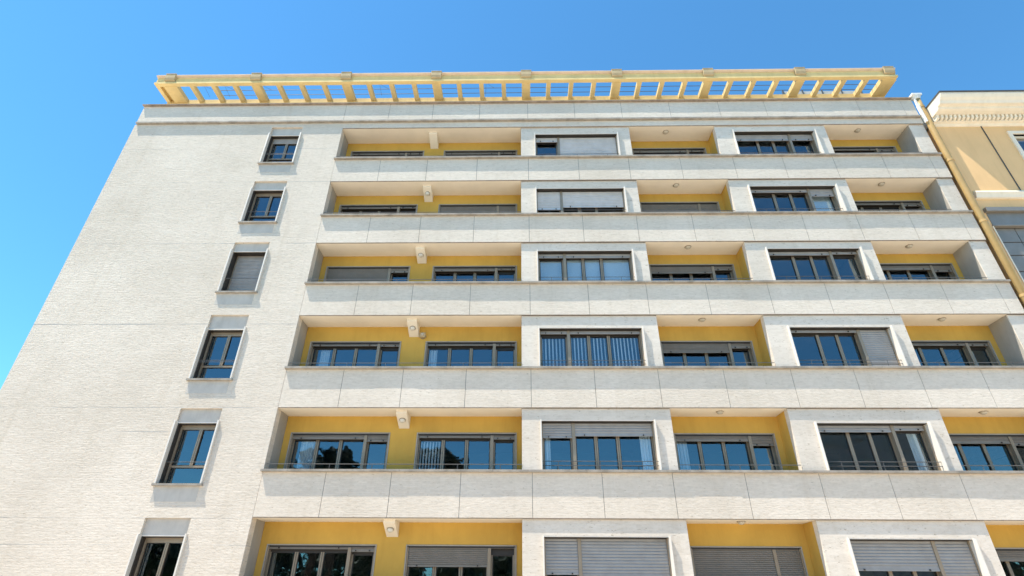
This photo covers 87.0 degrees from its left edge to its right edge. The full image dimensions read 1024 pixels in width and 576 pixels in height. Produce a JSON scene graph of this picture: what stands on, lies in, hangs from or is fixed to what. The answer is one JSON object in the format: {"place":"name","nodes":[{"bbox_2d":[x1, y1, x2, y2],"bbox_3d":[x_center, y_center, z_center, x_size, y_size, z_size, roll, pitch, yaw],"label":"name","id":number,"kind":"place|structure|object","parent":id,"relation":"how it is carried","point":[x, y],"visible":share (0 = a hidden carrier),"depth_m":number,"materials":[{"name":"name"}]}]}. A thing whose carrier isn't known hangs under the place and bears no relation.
{"place":"outdoors","nodes":[
{"label":"outdoors","id":0,"kind":"place"},
{"bbox_2d":[0,97,1023,575],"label":"apartment building","id":1,"kind":"structure","parent":0,"point":[172,393],"depth_m":19.16,"materials":[{"name":"stone"}]},
{"bbox_2d":[123,533,187,575],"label":"window","id":2,"kind":"structure","parent":1,"relation":"in","point":[136,559],"depth_m":15.63,"materials":[{"name":"grey metal"}]},
{"bbox_2d":[151,420,219,485],"bbox_3d":[-10.136,5.261,17.098,1.530,2.010,0.660,0,-31,1],"label":"window","id":3,"kind":"structure","parent":1,"relation":"in","point":[171,450],"depth_m":17.07,"materials":[{"name":"grey metal"}]},
{"bbox_2d":[186,326,246,380],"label":"window","id":4,"kind":"structure","parent":1,"relation":"in","point":[199,364],"depth_m":18.77,"materials":[{"name":"grey metal"}]},
{"bbox_2d":[215,248,268,293],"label":"window","id":5,"kind":"structure","parent":1,"relation":"in","point":[243,270],"depth_m":20.60,"materials":[{"name":"grey metal"}]},
{"bbox_2d":[238,187,285,223],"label":"window","id":6,"kind":"structure","parent":1,"relation":"in","point":[253,195],"depth_m":22.09,"materials":[{"name":"grey metal"}]},
{"bbox_2d":[257,132,301,164],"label":"window","id":7,"kind":"structure","parent":1,"relation":"in","point":[265,159],"depth_m":23.70,"materials":[{"name":"grey metal"}]},
{"bbox_2d":[296,441,315,468],"bbox_3d":[-6.843,6.069,17.739,0.533,2.050,0.054,0,-31,1],"label":"curtain","id":8,"kind":"object","parent":1,"relation":"hanging from","point":[306,455],"visible":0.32,"depth_m":18.03,"materials":[{"name":"fabric"}]},
{"bbox_2d":[260,544,376,575],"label":"window","id":9,"kind":"structure","parent":1,"relation":"in","point":[352,550],"depth_m":16.32,"materials":[{"name":"grey metal"}]},
{"bbox_2d":[319,350,330,365],"bbox_3d":[-6.873,3.200,19.430,0.346,2.070,0.054,0,-31,1],"label":"curtain","id":10,"kind":"object","parent":1,"relation":"hanging from","point":[324,358],"visible":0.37,"depth_m":19.80,"materials":[{"name":"fabric"}]},
{"bbox_2d":[283,432,389,468],"bbox_3d":[-5.735,5.904,17.594,3.340,2.320,0.297,0,-31,1],"label":"window","id":11,"kind":"structure","parent":1,"relation":"in","point":[368,437],"depth_m":18.02,"materials":[{"name":"grey metal"}]},
{"bbox_2d":[305,341,401,365],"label":"window","id":12,"kind":"structure","parent":1,"relation":"in","point":[381,346],"depth_m":19.74,"materials":[{"name":"grey metal"}]},
{"bbox_2d":[323,266,410,281],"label":"window","id":13,"kind":"structure","parent":1,"relation":"in","point":[332,272],"depth_m":21.34,"materials":[{"name":"grey metal"}]},
{"bbox_2d":[338,204,417,213],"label":"window","id":14,"kind":"structure","parent":1,"relation":"in","point":[389,207],"depth_m":23.00,"materials":[{"name":"grey metal"}]},
{"bbox_2d":[350,151,423,156],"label":"window","id":15,"kind":"structure","parent":1,"relation":"in","point":[353,153],"depth_m":24.57,"materials":[{"name":"grey metal"}]},
{"bbox_2d":[387,527,393,532],"bbox_3d":[-3.640,7.247,16.138,0.214,0.097,0.214,0,-55,1],"label":"ceiling lamp","id":16,"kind":"object","parent":1,"relation":"attached to","point":[390,529],"visible":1,"depth_m":16.10,"materials":[{"name":"white glass"}]},
{"bbox_2d":[419,332,425,338],"bbox_3d":[-3.270,1.726,19.751,0.234,0.240,0.190,0,-31,1],"label":"wall lantern","id":17,"kind":"object","parent":1,"relation":"attached to","point":[422,335],"depth_m":19.69,"materials":[{"name":"glass"}]},
{"bbox_2d":[419,442,439,468],"bbox_3d":[-2.748,6.064,17.673,0.654,2.040,0.032,0,-31,1],"label":"vertical blind","id":18,"kind":"object","parent":1,"relation":"attached to","point":[429,455],"visible":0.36,"depth_m":17.98,"materials":[{"name":"fabric"}]},
{"bbox_2d":[428,350,437,365],"bbox_3d":[-2.889,3.187,19.361,0.287,2.070,0.054,0,-31,1],"label":"curtain","id":19,"kind":"object","parent":1,"relation":"hanging from","point":[433,358],"visible":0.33,"depth_m":19.73,"materials":[{"name":"fabric"}]},
{"bbox_2d":[403,545,516,575],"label":"window","id":20,"kind":"structure","parent":1,"relation":"in","point":[434,556],"depth_m":16.17,"materials":[{"name":"grey metal"}]},
{"bbox_2d":[414,433,516,469],"bbox_3d":[-1.510,5.890,17.520,3.330,2.320,0.297,0,-31,1],"label":"window","id":21,"kind":"structure","parent":1,"relation":"in","point":[493,438],"depth_m":17.96,"materials":[{"name":"grey metal"}]},
{"bbox_2d":[423,341,516,365],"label":"window","id":22,"kind":"structure","parent":1,"relation":"in","point":[496,346],"depth_m":19.67,"materials":[{"name":"grey metal"}]},
{"bbox_2d":[432,266,516,280],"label":"window","id":23,"kind":"structure","parent":1,"relation":"in","point":[496,270],"depth_m":21.33,"materials":[{"name":"grey metal"}]},
{"bbox_2d":[438,204,516,212],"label":"window","id":24,"kind":"structure","parent":1,"relation":"in","point":[443,208],"depth_m":22.88,"materials":[{"name":"grey metal"}]},
{"bbox_2d":[443,150,516,155],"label":"window","id":25,"kind":"structure","parent":1,"relation":"in","point":[446,152],"depth_m":24.49,"materials":[{"name":"grey metal"}]},
{"bbox_2d":[154,66,897,103],"bbox_3d":[0.456,-8.626,25.388,34.980,3.145,1.405,0,-31,1],"label":"pergola","id":26,"kind":"object","parent":1,"relation":"on","point":[169,88],"visible":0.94,"depth_m":25.67,"materials":[{"name":"yellow paint"}]},
{"bbox_2d":[545,438,550,468],"bbox_3d":[1.130,5.197,17.268,0.203,1.330,0.054,0,-31,1],"label":"curtain","id":27,"kind":"object","parent":1,"relation":"hanging from","point":[547,451],"visible":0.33,"depth_m":17.22,"materials":[{"name":"fabric"}]},
{"bbox_2d":[540,262,561,280],"bbox_3d":[1.491,-0.536,20.594,0.828,1.230,0.008,0,-31,1],"label":"roller blind","id":28,"kind":"object","parent":1,"relation":"attached to","point":[549,270],"visible":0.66,"depth_m":20.65,"materials":[{"name":"fabric"}]},
{"bbox_2d":[567,260,581,280],"bbox_3d":[2.380,-0.539,20.578,0.572,1.230,0.008,0,-31,1],"label":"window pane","id":29,"kind":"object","parent":1,"relation":"attached to","point":[574,272],"visible":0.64,"depth_m":20.65,"materials":[{"name":"glass"}]},
{"bbox_2d":[534,132,620,154],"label":"window","id":30,"kind":"structure","parent":1,"relation":"in","point":[605,143],"depth_m":23.73,"materials":[{"name":"grey metal"}]},
{"bbox_2d":[535,186,627,212],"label":"window","id":31,"kind":"structure","parent":1,"relation":"in","point":[547,199],"depth_m":22.13,"materials":[{"name":"grey metal"}]},
{"bbox_2d":[537,249,636,280],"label":"window","id":32,"kind":"structure","parent":1,"relation":"in","point":[562,256],"depth_m":20.67,"materials":[{"name":"grey metal"}]},
{"bbox_2d":[542,338,637,365],"bbox_3d":[2.711,2.337,18.934,3.339,1.270,0.032,0,-31,1],"label":"vertical blind","id":33,"kind":"object","parent":1,"relation":"attached to","point":[591,351],"visible":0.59,"depth_m":18.99,"materials":[{"name":"fabric"}]},
{"bbox_2d":[585,260,600,280],"bbox_3d":[3.075,-0.541,20.566,0.587,1.230,0.008,0,-31,1],"label":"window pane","id":34,"kind":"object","parent":1,"relation":"attached to","point":[592,269],"visible":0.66,"depth_m":20.64,"materials":[{"name":"glass"}]},
{"bbox_2d":[538,326,647,365],"bbox_3d":[2.751,2.133,18.698,3.655,1.538,0.530,0,-31,1],"label":"window","id":35,"kind":"structure","parent":1,"relation":"in","point":[544,333],"depth_m":18.98,"materials":[{"name":"grey metal"}]},
{"bbox_2d":[540,419,661,469],"bbox_3d":[2.731,4.997,17.010,3.655,1.588,0.530,0,-31,1],"label":"window","id":36,"kind":"structure","parent":1,"relation":"in","point":[570,429],"depth_m":17.25,"materials":[{"name":"grey metal"}]},
{"bbox_2d":[543,536,675,575],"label":"window","id":37,"kind":"structure","parent":1,"relation":"in","point":[562,555],"depth_m":15.45,"materials":[{"name":"grey metal"}]},
{"bbox_2d":[603,260,630,280],"bbox_3d":[3.985,-0.544,20.550,0.995,1.230,0.008,0,-31,1],"label":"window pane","id":38,"kind":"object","parent":1,"relation":"attached to","point":[615,270],"visible":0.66,"depth_m":20.62,"materials":[{"name":"glass"}]},
{"bbox_2d":[639,437,653,469],"bbox_3d":[4.280,5.187,17.213,0.345,1.330,0.054,0,-31,1],"label":"curtain","id":39,"kind":"object","parent":1,"relation":"hanging from","point":[645,447],"visible":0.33,"depth_m":17.18,"materials":[{"name":"fabric"}]},
{"bbox_2d":[632,148,706,154],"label":"window","id":40,"kind":"structure","parent":1,"relation":"in","point":[671,151],"depth_m":24.38,"materials":[{"name":"grey metal"}]},
{"bbox_2d":[640,202,720,211],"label":"window","id":41,"kind":"structure","parent":1,"relation":"in","point":[645,206],"depth_m":22.74,"materials":[{"name":"grey metal"}]},
{"bbox_2d":[677,442,690,469],"bbox_3d":[5.663,6.032,17.518,0.321,2.040,0.054,0,-31,1],"label":"curtain","id":42,"kind":"object","parent":1,"relation":"hanging from","point":[683,453],"visible":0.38,"depth_m":17.81,"materials":[{"name":"fabric"}]},
{"bbox_2d":[649,264,736,280],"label":"window","id":43,"kind":"structure","parent":1,"relation":"in","point":[670,269],"depth_m":21.17,"materials":[{"name":"grey metal"}]},
{"bbox_2d":[660,341,757,365],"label":"window","id":44,"kind":"structure","parent":1,"relation":"in","point":[705,347],"depth_m":19.47,"materials":[{"name":"grey metal"}]},
{"bbox_2d":[673,433,782,469],"bbox_3d":[6.983,5.867,17.369,3.320,2.310,0.297,0,-31,1],"label":"window","id":45,"kind":"structure","parent":1,"relation":"in","point":[750,439],"depth_m":17.77,"materials":[{"name":"grey metal"}]},
{"bbox_2d":[690,546,808,575],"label":"window","id":46,"kind":"structure","parent":1,"relation":"in","point":[706,560],"depth_m":15.97,"materials":[{"name":"grey metal"}]},
{"bbox_2d":[732,129,824,153],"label":"window","id":47,"kind":"structure","parent":1,"relation":"in","point":[811,136],"depth_m":23.67,"materials":[{"name":"grey metal"}]},
{"bbox_2d":[747,184,846,210],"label":"window","id":48,"kind":"structure","parent":1,"relation":"in","point":[809,191],"depth_m":22.08,"materials":[{"name":"grey metal"}]},
{"bbox_2d":[765,246,874,279],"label":"window","id":49,"kind":"structure","parent":1,"relation":"in","point":[858,256],"depth_m":20.51,"materials":[{"name":"grey metal"}]},
{"bbox_2d":[812,197,833,210],"bbox_3d":[12.663,-3.295,22.003,0.828,1.230,0.008,0,-31,1],"label":"roller blind","id":50,"kind":"object","parent":1,"relation":"attached to","point":[822,202],"visible":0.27,"depth_m":22.10,"materials":[{"name":"fabric"}]},
{"bbox_2d":[787,325,907,365],"bbox_3d":[11.375,2.096,18.552,3.585,1.558,0.530,0,-31,1],"label":"window","id":51,"kind":"structure","parent":1,"relation":"in","point":[875,345],"depth_m":18.68,"materials":[{"name":"grey metal"}]},
{"bbox_2d":[833,146,897,152],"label":"window","id":52,"kind":"structure","parent":1,"relation":"in","point":[853,149],"depth_m":24.23,"materials":[{"name":"grey metal"}]},
{"bbox_2d":[814,421,948,470],"bbox_3d":[11.355,4.996,16.844,3.585,1.528,0.530,0,-31,1],"label":"window","id":53,"kind":"structure","parent":1,"relation":"in","point":[937,461],"depth_m":17.05,"materials":[{"name":"grey metal"}]},
{"bbox_2d":[854,200,924,210],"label":"window","id":54,"kind":"structure","parent":1,"relation":"in","point":[905,204],"depth_m":22.65,"materials":[{"name":"grey metal"}]},
{"bbox_2d":[906,434,928,470],"bbox_3d":[12.794,5.186,17.049,0.296,1.270,0.054,0,-31,1],"label":"curtain","id":55,"kind":"object","parent":1,"relation":"hanging from","point":[916,450],"visible":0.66,"depth_m":17.05,"materials":[{"name":"fabric"}]},
{"bbox_2d":[846,538,990,575],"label":"window","id":56,"kind":"structure","parent":1,"relation":"in","point":[945,557],"depth_m":15.31,"materials":[{"name":"grey metal"}]},
{"bbox_2d":[880,263,958,279],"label":"window","id":57,"kind":"structure","parent":1,"relation":"in","point":[931,269],"depth_m":21.04,"materials":[{"name":"grey metal"}]},
{"bbox_2d":[938,317,945,321],"bbox_3d":[15.291,1.134,19.189,0.255,0.097,0.255,0,-31,1],"label":"ceiling lamp","id":58,"kind":"object","parent":1,"relation":"attached to","point":[941,319],"visible":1,"depth_m":19.13,"materials":[{"name":"white glass"}]},
{"bbox_2d":[911,340,1001,365],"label":"window","id":59,"kind":"structure","parent":1,"relation":"in","point":[966,346],"depth_m":19.36,"materials":[{"name":"grey metal"}]},
{"bbox_2d":[909,93,1023,304],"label":"drainpipe","id":60,"kind":"object","parent":1,"relation":"attached to","point":[1008,267],"visible":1,"depth_m":21.31,"materials":[{"name":"metal"}]},
{"bbox_2d":[978,410,987,414],"bbox_3d":[15.271,4.046,17.473,0.255,0.097,0.255,0,-31,1],"label":"ceiling lamp","id":61,"kind":"object","parent":1,"relation":"attached to","point":[983,412],"visible":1,"depth_m":17.42,"materials":[{"name":"white glass"}]},
{"bbox_2d":[949,434,1023,470],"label":"window","id":62,"kind":"structure","parent":1,"relation":"in","point":[1010,441],"depth_m":17.61,"materials":[{"name":"grey metal"}]},
{"bbox_2d":[995,548,1023,575],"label":"window","id":63,"kind":"structure","parent":1,"relation":"in","point":[1005,555],"depth_m":15.93,"materials":[{"name":"grey metal"}]},
{"bbox_2d":[0,0,1023,388],"label":"sky","id":64,"kind":"structure","parent":0,"point":[77,76],"materials":[{"name":"blue"}]},
{"bbox_2d":[782,90,862,93],"bbox_3d":[16.046,-8.345,26.914,4.060,4.400,0.090,0,-31,1],"label":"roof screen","id":65,"kind":"object","parent":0,"point":[825,92],"visible":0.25,"depth_m":27.93,"materials":[{"name":"grey"}]},
{"bbox_2d":[921,90,1023,308],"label":"yellow house","id":66,"kind":"structure","parent":0,"point":[981,132],"depth_m":22.88,"materials":[{"name":"paint"}]},
{"bbox_2d":[983,207,1023,282],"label":"window","id":67,"kind":"structure","parent":66,"relation":"in","point":[1007,222],"depth_m":20.88,"materials":[{"name":"glass"}]},
{"bbox_2d":[1006,131,1023,158],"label":"window","id":68,"kind":"structure","parent":66,"relation":"in","point":[1014,138],"depth_m":23.23,"materials":[{"name":"paint"}]}
]}

